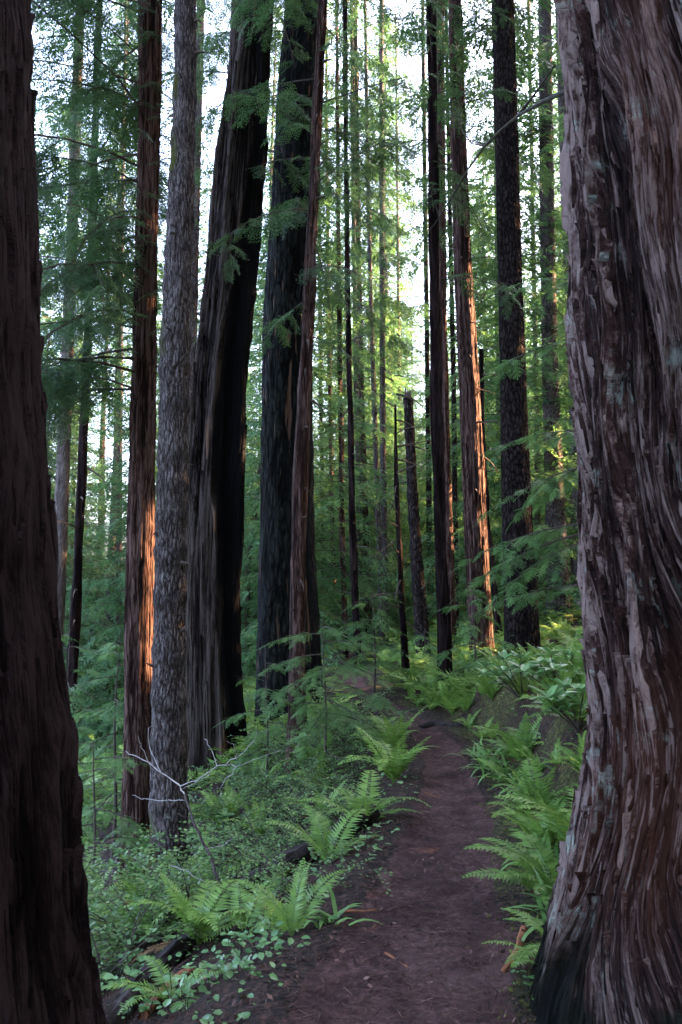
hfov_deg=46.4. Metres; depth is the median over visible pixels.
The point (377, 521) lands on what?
conifer tree
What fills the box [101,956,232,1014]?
sword fern
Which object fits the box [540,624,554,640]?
sword fern
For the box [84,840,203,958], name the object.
huckleberry shrub
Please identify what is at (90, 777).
sword fern
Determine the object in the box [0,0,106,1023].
redwood tree
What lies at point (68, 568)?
hemlock tree
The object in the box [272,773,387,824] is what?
huckleberry shrub
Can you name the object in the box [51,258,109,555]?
redwood tree
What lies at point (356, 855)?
leafy ground cover
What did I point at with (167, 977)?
leafy ground cover
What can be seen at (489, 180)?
hemlock tree
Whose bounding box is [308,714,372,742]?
huckleberry shrub
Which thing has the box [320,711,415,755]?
huckleberry shrub
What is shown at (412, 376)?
hemlock tree
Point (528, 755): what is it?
sword fern
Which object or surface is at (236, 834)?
huckleberry shrub
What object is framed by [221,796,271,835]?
sword fern
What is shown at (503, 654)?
rhododendron
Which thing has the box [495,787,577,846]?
sword fern
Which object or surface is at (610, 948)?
redwood tree
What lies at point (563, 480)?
hemlock tree
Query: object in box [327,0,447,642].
conifer tree
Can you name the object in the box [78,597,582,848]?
undergrowth
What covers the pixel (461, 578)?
hemlock tree
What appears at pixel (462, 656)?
sword fern
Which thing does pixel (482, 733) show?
sword fern
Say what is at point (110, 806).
sword fern
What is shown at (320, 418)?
conifer tree
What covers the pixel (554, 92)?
fir tree
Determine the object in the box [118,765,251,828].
huckleberry shrub
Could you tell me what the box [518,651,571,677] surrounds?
sword fern
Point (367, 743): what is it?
sword fern
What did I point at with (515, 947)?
sword fern
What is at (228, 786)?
sword fern
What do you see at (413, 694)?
sword fern
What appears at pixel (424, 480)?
hemlock tree
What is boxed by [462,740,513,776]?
grassy plant
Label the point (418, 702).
sword fern
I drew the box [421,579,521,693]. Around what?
hemlock tree
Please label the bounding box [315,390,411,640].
hemlock tree
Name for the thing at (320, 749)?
sword fern
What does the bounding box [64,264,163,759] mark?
hemlock tree
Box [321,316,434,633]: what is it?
hemlock tree
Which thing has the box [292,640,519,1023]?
dirt trail
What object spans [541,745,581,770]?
sword fern
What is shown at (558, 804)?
sword fern
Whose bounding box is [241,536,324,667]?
hemlock tree
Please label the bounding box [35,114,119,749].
hemlock tree
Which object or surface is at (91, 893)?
huckleberry shrub
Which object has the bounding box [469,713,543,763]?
sword fern
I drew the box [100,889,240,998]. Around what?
leafy ground cover
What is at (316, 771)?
huckleberry shrub
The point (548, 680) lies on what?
sword fern
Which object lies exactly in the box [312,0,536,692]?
redwood tree
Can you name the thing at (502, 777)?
sword fern
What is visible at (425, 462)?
hemlock tree
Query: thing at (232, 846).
huckleberry shrub
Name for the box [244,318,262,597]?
hemlock tree
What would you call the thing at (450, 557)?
redwood tree
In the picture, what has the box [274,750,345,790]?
sword fern
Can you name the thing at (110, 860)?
rhododendron
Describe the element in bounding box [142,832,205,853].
rhododendron
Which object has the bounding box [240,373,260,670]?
hemlock tree
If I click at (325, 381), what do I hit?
hemlock tree
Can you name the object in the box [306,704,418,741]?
huckleberry shrub
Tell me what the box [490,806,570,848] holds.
sword fern
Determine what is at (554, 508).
fir tree
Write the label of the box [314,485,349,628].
hemlock tree
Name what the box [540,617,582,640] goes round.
sword fern
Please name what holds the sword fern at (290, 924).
on the ground at (564, 732)
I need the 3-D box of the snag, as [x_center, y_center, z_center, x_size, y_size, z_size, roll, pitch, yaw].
[1.435,0.091,15.441,0.859,6.314,0.867,-4,-7,36]
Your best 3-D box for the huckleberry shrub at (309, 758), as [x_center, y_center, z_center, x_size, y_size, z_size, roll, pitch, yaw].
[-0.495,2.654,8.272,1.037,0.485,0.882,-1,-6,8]
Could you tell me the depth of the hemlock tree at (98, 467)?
42.92 m
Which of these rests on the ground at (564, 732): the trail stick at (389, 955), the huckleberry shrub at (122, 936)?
the huckleberry shrub at (122, 936)
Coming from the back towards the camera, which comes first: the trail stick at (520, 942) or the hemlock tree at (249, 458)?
the hemlock tree at (249, 458)
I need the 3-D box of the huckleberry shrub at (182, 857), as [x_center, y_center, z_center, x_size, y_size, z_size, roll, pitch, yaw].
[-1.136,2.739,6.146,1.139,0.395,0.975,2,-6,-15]
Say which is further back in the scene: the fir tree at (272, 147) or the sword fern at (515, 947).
the fir tree at (272, 147)
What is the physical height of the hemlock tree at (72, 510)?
25.811 m
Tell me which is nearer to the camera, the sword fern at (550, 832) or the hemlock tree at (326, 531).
the sword fern at (550, 832)
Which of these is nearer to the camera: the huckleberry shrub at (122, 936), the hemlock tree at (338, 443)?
the huckleberry shrub at (122, 936)
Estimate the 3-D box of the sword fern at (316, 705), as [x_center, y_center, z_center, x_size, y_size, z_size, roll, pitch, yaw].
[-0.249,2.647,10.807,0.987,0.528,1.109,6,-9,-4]
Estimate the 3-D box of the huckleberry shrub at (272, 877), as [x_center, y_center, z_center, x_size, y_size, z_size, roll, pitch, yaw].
[-0.178,1.993,4.356,1.040,0.361,0.890,-1,-6,14]
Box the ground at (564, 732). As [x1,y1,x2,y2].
[79,608,588,1023]
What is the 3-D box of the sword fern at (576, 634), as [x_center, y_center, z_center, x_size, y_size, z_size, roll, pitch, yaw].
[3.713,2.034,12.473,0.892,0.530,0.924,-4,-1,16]
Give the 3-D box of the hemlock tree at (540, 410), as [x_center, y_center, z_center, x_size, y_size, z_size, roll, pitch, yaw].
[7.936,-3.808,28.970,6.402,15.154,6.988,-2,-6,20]
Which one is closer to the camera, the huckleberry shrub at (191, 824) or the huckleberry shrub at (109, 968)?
the huckleberry shrub at (109, 968)
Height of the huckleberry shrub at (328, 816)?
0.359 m
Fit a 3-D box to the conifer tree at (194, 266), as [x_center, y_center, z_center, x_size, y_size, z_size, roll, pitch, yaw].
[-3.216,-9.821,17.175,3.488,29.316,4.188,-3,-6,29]
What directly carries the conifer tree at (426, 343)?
on the ground at (564, 732)
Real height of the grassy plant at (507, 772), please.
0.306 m
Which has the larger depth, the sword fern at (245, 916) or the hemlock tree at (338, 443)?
the hemlock tree at (338, 443)
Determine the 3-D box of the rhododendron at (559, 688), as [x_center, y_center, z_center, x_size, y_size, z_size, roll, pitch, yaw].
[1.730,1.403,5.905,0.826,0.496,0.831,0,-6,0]
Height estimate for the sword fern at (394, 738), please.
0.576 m
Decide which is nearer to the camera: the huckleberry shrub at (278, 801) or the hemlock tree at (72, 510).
the huckleberry shrub at (278, 801)
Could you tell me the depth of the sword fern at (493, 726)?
8.10 m
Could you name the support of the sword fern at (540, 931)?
on the ground at (564, 732)
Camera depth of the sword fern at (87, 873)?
6.42 m
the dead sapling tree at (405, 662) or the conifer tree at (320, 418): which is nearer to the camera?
the dead sapling tree at (405, 662)
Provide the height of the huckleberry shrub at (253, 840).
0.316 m
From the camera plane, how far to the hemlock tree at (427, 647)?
14.76 m
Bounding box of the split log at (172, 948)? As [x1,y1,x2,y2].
[104,914,221,1023]
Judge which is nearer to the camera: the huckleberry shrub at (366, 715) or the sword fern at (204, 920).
the sword fern at (204, 920)
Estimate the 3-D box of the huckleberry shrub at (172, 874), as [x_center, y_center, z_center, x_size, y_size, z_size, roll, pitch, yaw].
[-0.956,2.273,4.922,1.067,0.594,1.451,4,-7,-38]
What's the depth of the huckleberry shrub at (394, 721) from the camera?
8.95 m
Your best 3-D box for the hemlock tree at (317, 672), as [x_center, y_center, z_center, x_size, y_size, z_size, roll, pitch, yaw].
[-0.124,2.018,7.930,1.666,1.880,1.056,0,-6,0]
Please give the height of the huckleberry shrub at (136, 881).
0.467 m
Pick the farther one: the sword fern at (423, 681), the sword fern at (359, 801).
the sword fern at (423, 681)
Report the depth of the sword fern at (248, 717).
12.35 m
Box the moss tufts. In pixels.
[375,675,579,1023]
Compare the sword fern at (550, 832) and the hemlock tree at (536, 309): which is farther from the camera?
the hemlock tree at (536, 309)
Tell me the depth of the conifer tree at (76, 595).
13.02 m
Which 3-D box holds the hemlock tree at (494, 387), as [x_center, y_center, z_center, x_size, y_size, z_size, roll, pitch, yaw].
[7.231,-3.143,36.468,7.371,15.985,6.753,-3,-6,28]
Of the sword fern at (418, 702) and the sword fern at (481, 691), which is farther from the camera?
the sword fern at (418, 702)
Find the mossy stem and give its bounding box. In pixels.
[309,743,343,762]
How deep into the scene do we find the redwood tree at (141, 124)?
8.00 m
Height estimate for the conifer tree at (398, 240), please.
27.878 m
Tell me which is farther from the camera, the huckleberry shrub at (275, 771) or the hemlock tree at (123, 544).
the hemlock tree at (123, 544)
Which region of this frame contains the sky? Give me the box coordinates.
[31,0,560,602]
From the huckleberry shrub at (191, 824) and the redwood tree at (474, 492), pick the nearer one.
the huckleberry shrub at (191, 824)
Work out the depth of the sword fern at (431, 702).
10.35 m
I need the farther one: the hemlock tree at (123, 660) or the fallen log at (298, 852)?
the hemlock tree at (123, 660)
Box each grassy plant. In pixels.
[270,885,380,929]
[441,736,497,758]
[460,749,523,783]
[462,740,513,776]
[491,774,535,800]
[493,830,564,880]
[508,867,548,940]
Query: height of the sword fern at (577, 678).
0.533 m
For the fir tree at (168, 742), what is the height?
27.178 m
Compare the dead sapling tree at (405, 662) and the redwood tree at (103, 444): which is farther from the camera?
the redwood tree at (103, 444)
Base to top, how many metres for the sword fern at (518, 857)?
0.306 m
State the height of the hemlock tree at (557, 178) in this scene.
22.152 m
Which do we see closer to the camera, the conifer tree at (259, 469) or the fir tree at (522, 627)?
the fir tree at (522, 627)
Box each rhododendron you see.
[103,847,148,888]
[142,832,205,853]
[189,807,252,853]
[476,650,541,701]
[511,647,584,685]
[528,662,587,731]
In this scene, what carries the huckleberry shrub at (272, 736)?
on the ground at (564, 732)
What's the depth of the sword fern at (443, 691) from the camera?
10.16 m
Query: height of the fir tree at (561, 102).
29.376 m
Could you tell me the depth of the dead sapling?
4.83 m
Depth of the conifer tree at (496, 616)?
16.44 m
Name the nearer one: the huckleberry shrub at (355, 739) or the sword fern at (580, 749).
the sword fern at (580, 749)
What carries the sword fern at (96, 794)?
on the ground at (564, 732)
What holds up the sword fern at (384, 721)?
on the ground at (564, 732)
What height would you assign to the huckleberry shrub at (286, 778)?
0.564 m
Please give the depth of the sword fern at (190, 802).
8.73 m
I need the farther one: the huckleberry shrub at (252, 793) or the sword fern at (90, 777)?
the sword fern at (90, 777)
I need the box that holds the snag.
[390,356,432,658]
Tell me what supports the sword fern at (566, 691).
on the ground at (564, 732)
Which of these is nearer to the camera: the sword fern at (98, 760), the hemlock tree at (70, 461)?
the sword fern at (98, 760)
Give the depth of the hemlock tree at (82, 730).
10.86 m
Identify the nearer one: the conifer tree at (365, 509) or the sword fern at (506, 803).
the sword fern at (506, 803)
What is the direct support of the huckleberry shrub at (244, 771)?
on the ground at (564, 732)
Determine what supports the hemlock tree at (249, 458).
on the ground at (564, 732)
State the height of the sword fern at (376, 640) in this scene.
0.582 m
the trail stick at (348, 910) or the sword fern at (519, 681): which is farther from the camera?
the sword fern at (519, 681)
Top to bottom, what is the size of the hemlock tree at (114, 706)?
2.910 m
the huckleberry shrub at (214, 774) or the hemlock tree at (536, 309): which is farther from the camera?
the hemlock tree at (536, 309)
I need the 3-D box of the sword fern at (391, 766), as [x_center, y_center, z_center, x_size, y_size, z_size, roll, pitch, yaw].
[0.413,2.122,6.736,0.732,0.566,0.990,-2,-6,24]
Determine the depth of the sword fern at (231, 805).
7.35 m
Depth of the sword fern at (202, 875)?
5.86 m
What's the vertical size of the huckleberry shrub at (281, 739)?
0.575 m
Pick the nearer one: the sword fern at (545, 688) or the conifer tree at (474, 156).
the sword fern at (545, 688)
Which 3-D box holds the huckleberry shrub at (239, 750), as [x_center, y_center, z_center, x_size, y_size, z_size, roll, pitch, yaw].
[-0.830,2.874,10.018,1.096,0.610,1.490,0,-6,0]
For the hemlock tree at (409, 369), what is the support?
on the ground at (564, 732)
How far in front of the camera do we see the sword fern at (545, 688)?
6.88 m
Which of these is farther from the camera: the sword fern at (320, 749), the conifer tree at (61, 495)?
the conifer tree at (61, 495)
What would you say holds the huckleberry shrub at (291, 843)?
on the ground at (564, 732)
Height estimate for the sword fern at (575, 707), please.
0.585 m
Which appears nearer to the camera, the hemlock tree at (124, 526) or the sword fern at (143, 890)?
the sword fern at (143, 890)
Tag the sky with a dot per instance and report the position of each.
(215, 96)
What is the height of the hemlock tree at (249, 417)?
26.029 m
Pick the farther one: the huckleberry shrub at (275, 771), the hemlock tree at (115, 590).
the hemlock tree at (115, 590)
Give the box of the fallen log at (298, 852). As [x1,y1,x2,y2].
[227,804,379,905]
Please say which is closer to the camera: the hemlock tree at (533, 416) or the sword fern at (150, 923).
the sword fern at (150, 923)
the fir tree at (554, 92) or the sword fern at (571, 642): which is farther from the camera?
the fir tree at (554, 92)
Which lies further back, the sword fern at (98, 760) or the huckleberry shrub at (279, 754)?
the sword fern at (98, 760)
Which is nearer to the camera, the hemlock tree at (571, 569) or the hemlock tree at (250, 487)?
the hemlock tree at (571, 569)
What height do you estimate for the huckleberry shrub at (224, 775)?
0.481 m
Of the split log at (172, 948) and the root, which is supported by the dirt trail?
the root
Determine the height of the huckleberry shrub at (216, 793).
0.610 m
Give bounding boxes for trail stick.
[344,909,376,912]
[384,952,408,967]
[501,925,527,972]
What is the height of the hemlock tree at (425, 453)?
16.083 m
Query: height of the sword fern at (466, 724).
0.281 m
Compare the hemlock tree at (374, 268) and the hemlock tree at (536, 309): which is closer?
the hemlock tree at (536, 309)
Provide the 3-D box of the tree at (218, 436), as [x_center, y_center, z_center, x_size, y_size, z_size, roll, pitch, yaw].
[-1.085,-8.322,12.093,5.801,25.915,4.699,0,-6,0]
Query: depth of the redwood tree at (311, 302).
9.40 m
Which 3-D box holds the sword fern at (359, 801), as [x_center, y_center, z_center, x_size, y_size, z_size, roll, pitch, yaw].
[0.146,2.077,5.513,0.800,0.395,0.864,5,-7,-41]
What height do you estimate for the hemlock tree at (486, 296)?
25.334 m
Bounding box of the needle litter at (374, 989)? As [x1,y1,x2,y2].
[99,676,584,1023]
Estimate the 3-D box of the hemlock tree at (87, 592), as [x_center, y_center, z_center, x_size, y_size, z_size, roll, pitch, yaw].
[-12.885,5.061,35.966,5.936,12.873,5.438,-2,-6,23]
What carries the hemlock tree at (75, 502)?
on the ground at (564, 732)
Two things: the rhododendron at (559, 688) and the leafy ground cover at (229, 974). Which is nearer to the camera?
the leafy ground cover at (229, 974)
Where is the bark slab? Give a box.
[137,965,193,1020]
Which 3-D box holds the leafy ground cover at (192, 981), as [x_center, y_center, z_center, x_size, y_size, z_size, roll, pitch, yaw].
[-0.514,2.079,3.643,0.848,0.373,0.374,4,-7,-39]
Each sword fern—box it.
[79,768,109,786]
[83,755,109,769]
[83,783,100,804]
[83,852,126,922]
[86,796,113,811]
[90,860,215,929]
[91,882,203,975]
[96,839,147,883]
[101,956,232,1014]
[124,872,263,963]
[162,831,252,897]
[188,788,274,834]
[189,798,212,820]
[206,780,252,821]
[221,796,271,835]
[229,718,285,757]
[229,869,305,941]
[231,755,283,793]
[236,858,346,935]
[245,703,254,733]
[263,804,380,864]
[272,731,337,774]
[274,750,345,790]
[281,779,352,819]
[298,770,430,823]
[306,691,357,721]
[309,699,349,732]
[337,725,436,783]
[350,732,391,753]
[351,705,427,755]
[358,711,405,730]
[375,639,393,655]
[379,662,434,689]
[395,669,441,696]
[396,642,415,660]
[402,686,419,699]
[405,689,431,706]
[412,681,467,708]
[419,684,448,703]
[424,696,438,709]
[431,647,494,676]
[432,692,461,714]
[440,675,475,694]
[442,685,475,712]
[448,666,504,700]
[452,636,497,659]
[452,708,481,729]
[459,717,492,738]
[462,829,558,904]
[463,758,577,818]
[467,673,490,696]
[468,731,516,761]
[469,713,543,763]
[474,758,524,783]
[476,648,512,673]
[479,720,498,738]
[481,940,535,999]
[486,795,548,813]
[487,770,527,810]
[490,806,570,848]
[491,672,533,696]
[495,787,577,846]
[500,652,526,666]
[501,908,544,967]
[503,787,571,830]
[504,799,565,860]
[506,644,546,672]
[513,830,559,870]
[514,674,587,720]
[514,745,552,774]
[516,663,583,692]
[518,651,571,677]
[520,680,573,695]
[522,678,544,694]
[524,642,561,663]
[527,683,586,713]
[534,639,584,683]
[537,739,565,765]
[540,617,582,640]
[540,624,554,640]
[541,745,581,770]
[545,643,579,672]
[549,641,577,656]
[551,626,580,648]
[552,731,586,767]
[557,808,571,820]
[561,636,583,657]
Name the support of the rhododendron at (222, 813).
on the ground at (564, 732)
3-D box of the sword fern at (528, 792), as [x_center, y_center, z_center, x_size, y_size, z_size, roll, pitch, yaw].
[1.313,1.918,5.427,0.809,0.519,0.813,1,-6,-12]
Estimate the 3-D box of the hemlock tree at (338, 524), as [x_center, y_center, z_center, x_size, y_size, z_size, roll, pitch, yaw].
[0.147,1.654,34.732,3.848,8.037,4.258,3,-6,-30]
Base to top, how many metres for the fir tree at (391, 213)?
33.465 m
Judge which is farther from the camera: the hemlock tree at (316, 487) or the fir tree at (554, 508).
the hemlock tree at (316, 487)
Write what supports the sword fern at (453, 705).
on the ground at (564, 732)
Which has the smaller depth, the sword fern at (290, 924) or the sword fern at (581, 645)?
the sword fern at (290, 924)
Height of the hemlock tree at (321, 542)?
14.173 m
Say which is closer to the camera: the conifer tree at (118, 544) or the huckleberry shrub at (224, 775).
the huckleberry shrub at (224, 775)
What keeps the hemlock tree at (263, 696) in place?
on the ground at (564, 732)
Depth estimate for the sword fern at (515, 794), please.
5.72 m
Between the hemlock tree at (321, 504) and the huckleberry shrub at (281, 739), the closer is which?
the huckleberry shrub at (281, 739)
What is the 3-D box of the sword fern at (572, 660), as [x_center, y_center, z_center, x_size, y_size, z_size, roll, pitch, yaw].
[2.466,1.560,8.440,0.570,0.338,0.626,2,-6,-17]
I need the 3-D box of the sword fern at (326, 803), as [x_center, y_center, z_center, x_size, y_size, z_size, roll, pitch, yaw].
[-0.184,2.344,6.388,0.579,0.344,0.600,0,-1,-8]
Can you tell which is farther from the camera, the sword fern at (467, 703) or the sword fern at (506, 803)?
the sword fern at (467, 703)
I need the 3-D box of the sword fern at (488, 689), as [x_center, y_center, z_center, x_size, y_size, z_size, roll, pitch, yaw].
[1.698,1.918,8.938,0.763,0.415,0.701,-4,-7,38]
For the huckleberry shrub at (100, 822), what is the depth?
10.51 m
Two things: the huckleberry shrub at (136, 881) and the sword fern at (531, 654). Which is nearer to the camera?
the huckleberry shrub at (136, 881)
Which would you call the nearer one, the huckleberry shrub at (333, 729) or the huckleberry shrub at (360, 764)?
the huckleberry shrub at (360, 764)
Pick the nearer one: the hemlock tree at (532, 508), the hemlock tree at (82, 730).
the hemlock tree at (82, 730)
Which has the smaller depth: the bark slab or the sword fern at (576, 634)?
the bark slab
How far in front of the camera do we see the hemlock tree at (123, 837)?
6.57 m
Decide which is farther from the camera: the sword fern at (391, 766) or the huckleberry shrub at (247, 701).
the huckleberry shrub at (247, 701)
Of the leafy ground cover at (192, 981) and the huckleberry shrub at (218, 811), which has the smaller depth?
the leafy ground cover at (192, 981)
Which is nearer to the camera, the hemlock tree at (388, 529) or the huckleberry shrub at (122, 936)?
the huckleberry shrub at (122, 936)
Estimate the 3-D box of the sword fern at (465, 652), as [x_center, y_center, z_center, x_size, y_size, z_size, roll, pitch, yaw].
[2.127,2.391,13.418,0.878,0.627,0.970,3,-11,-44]
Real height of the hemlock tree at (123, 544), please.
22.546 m
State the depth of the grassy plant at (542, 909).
3.81 m
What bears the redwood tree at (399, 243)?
on the ground at (564, 732)
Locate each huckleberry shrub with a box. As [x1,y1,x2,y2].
[83,789,120,830]
[83,831,263,933]
[83,845,225,973]
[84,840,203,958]
[85,858,200,933]
[88,846,219,998]
[88,863,208,953]
[89,904,165,993]
[100,773,121,796]
[116,775,204,807]
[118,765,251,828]
[122,826,258,892]
[134,814,271,891]
[169,790,348,878]
[187,752,256,791]
[188,760,281,836]
[188,799,271,839]
[189,795,287,840]
[198,837,392,909]
[215,749,282,795]
[215,809,298,870]
[221,758,297,793]
[226,773,287,808]
[227,724,311,761]
[231,764,342,821]
[234,708,322,763]
[234,799,365,854]
[240,734,342,795]
[240,758,361,835]
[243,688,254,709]
[244,691,254,715]
[245,750,345,786]
[248,731,350,771]
[256,708,320,742]
[259,736,345,770]
[270,731,354,769]
[272,733,408,795]
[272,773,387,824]
[278,678,398,724]
[278,706,400,756]
[295,774,406,827]
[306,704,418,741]
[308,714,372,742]
[308,716,362,740]
[310,735,392,779]
[316,721,365,751]
[320,695,379,729]
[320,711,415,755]
[327,701,432,739]
[459,635,512,657]
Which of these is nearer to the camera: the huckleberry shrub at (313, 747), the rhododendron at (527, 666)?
the rhododendron at (527, 666)
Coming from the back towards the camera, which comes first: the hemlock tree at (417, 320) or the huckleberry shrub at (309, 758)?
the hemlock tree at (417, 320)
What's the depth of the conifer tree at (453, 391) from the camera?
20.49 m
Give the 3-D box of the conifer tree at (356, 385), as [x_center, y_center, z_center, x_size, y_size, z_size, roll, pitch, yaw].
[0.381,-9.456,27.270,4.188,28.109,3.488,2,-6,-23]
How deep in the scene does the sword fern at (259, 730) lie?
10.32 m
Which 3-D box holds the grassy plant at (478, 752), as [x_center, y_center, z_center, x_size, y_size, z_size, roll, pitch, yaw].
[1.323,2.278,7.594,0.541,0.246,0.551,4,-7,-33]
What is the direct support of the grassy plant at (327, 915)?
on the ground at (564, 732)
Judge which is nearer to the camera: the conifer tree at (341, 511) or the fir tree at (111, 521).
the conifer tree at (341, 511)
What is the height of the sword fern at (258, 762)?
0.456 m
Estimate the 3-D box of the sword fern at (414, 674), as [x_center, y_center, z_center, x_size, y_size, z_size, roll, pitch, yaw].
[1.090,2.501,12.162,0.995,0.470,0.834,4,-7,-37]
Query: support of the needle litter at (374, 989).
on the ground at (564, 732)
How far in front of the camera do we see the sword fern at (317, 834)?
5.03 m
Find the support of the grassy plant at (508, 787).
on the ground at (564, 732)
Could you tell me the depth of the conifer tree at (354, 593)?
17.41 m
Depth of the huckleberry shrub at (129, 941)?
4.42 m
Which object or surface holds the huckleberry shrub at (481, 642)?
on the ground at (564, 732)
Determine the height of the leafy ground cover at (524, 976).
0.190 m
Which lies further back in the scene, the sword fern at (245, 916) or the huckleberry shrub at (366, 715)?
the huckleberry shrub at (366, 715)
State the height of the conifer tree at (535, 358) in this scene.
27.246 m
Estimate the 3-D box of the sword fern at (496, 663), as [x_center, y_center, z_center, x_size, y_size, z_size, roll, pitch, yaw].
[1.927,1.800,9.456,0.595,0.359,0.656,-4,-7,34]
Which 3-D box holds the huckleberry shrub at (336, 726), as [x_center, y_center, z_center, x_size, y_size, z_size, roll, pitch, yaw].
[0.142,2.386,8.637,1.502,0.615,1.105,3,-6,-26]
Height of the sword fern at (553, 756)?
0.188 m
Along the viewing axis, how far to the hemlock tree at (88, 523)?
30.38 m
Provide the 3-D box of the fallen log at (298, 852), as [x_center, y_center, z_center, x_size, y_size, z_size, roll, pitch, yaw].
[-0.206,2.241,5.181,1.230,0.462,0.236,4,-7,-39]
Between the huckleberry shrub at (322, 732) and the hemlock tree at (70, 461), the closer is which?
the huckleberry shrub at (322, 732)
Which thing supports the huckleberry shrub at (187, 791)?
on the ground at (564, 732)
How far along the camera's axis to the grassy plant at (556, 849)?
4.58 m
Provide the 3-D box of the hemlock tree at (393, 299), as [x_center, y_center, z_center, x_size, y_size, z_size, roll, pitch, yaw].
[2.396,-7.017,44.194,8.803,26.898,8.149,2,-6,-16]
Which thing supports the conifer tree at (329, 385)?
on the ground at (564, 732)
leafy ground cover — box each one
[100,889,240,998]
[125,921,277,1023]
[126,908,294,1023]
[158,913,336,1014]
[310,814,399,877]
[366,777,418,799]
[511,961,533,1001]
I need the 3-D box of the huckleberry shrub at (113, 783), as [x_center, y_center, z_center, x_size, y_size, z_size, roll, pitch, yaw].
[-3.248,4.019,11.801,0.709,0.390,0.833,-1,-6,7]
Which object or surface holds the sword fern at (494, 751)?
on the ground at (564, 732)
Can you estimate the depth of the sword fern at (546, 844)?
4.55 m
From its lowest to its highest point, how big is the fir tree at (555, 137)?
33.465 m
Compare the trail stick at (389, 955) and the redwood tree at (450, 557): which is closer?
the trail stick at (389, 955)
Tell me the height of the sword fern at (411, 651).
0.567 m
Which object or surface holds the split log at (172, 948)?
on the ground at (564, 732)
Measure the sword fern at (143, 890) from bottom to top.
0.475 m
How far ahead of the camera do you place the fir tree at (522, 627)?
12.77 m
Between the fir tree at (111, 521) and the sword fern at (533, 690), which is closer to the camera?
the sword fern at (533, 690)
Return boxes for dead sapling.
[126,726,283,902]
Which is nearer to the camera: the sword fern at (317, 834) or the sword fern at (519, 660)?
the sword fern at (317, 834)
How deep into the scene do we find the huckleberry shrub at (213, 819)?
7.58 m
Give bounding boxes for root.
[418,716,473,728]
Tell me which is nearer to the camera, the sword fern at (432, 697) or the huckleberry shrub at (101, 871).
the huckleberry shrub at (101, 871)
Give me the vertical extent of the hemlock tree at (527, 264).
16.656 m
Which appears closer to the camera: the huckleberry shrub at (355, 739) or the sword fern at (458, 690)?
the huckleberry shrub at (355, 739)
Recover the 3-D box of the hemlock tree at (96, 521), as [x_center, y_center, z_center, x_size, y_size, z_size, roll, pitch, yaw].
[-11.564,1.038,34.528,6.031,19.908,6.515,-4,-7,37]
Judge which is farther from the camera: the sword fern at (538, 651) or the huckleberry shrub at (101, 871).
the sword fern at (538, 651)
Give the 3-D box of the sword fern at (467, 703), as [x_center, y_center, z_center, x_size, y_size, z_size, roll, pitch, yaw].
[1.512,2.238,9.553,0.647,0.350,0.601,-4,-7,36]
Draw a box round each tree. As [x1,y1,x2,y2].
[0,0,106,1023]
[31,0,204,881]
[33,0,137,746]
[35,0,224,771]
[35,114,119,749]
[37,107,126,742]
[39,235,113,726]
[46,336,123,713]
[48,405,123,755]
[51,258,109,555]
[52,492,101,677]
[55,0,168,734]
[55,424,101,649]
[61,619,121,823]
[62,0,394,793]
[63,510,118,762]
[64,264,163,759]
[70,628,123,857]
[71,1,156,736]
[73,460,124,692]
[79,203,129,643]
[82,740,149,905]
[85,257,163,694]
[94,495,127,698]
[95,382,158,705]
[105,0,278,431]
[108,500,155,732]
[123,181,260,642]
[128,0,472,731]
[146,0,208,891]
[169,0,493,776]
[198,235,264,633]
[212,652,315,792]
[222,25,345,689]
[240,102,456,669]
[240,227,376,679]
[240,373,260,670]
[240,450,361,674]
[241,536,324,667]
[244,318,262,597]
[250,5,325,368]
[250,619,405,775]
[256,0,415,657]
[271,0,428,665]
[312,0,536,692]
[312,1,391,639]
[312,38,368,642]
[312,242,351,520]
[313,0,429,645]
[313,291,413,639]
[314,368,367,533]
[314,444,328,618]
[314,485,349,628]
[315,0,418,631]
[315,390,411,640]
[317,1,425,638]
[318,461,373,602]
[319,247,425,604]
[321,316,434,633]
[326,167,425,577]
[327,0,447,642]
[330,17,423,474]
[334,588,425,692]
[335,311,432,615]
[346,443,410,620]
[350,48,429,432]
[353,0,560,659]
[353,362,434,682]
[364,15,428,593]
[369,0,518,649]
[370,178,544,639]
[373,304,496,611]
[374,345,432,597]
[378,0,537,628]
[378,2,487,624]
[379,42,581,651]
[388,401,464,619]
[390,0,558,644]
[393,322,424,501]
[396,304,424,515]
[400,628,436,663]
[404,388,540,625]
[406,0,562,659]
[420,153,540,583]
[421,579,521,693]
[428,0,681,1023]
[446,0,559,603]
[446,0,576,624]
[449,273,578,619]
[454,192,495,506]
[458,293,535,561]
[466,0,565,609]
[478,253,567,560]
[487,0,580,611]
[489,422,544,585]
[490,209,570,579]
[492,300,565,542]
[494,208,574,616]
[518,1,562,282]
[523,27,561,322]
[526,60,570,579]
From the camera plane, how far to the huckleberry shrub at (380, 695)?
10.12 m

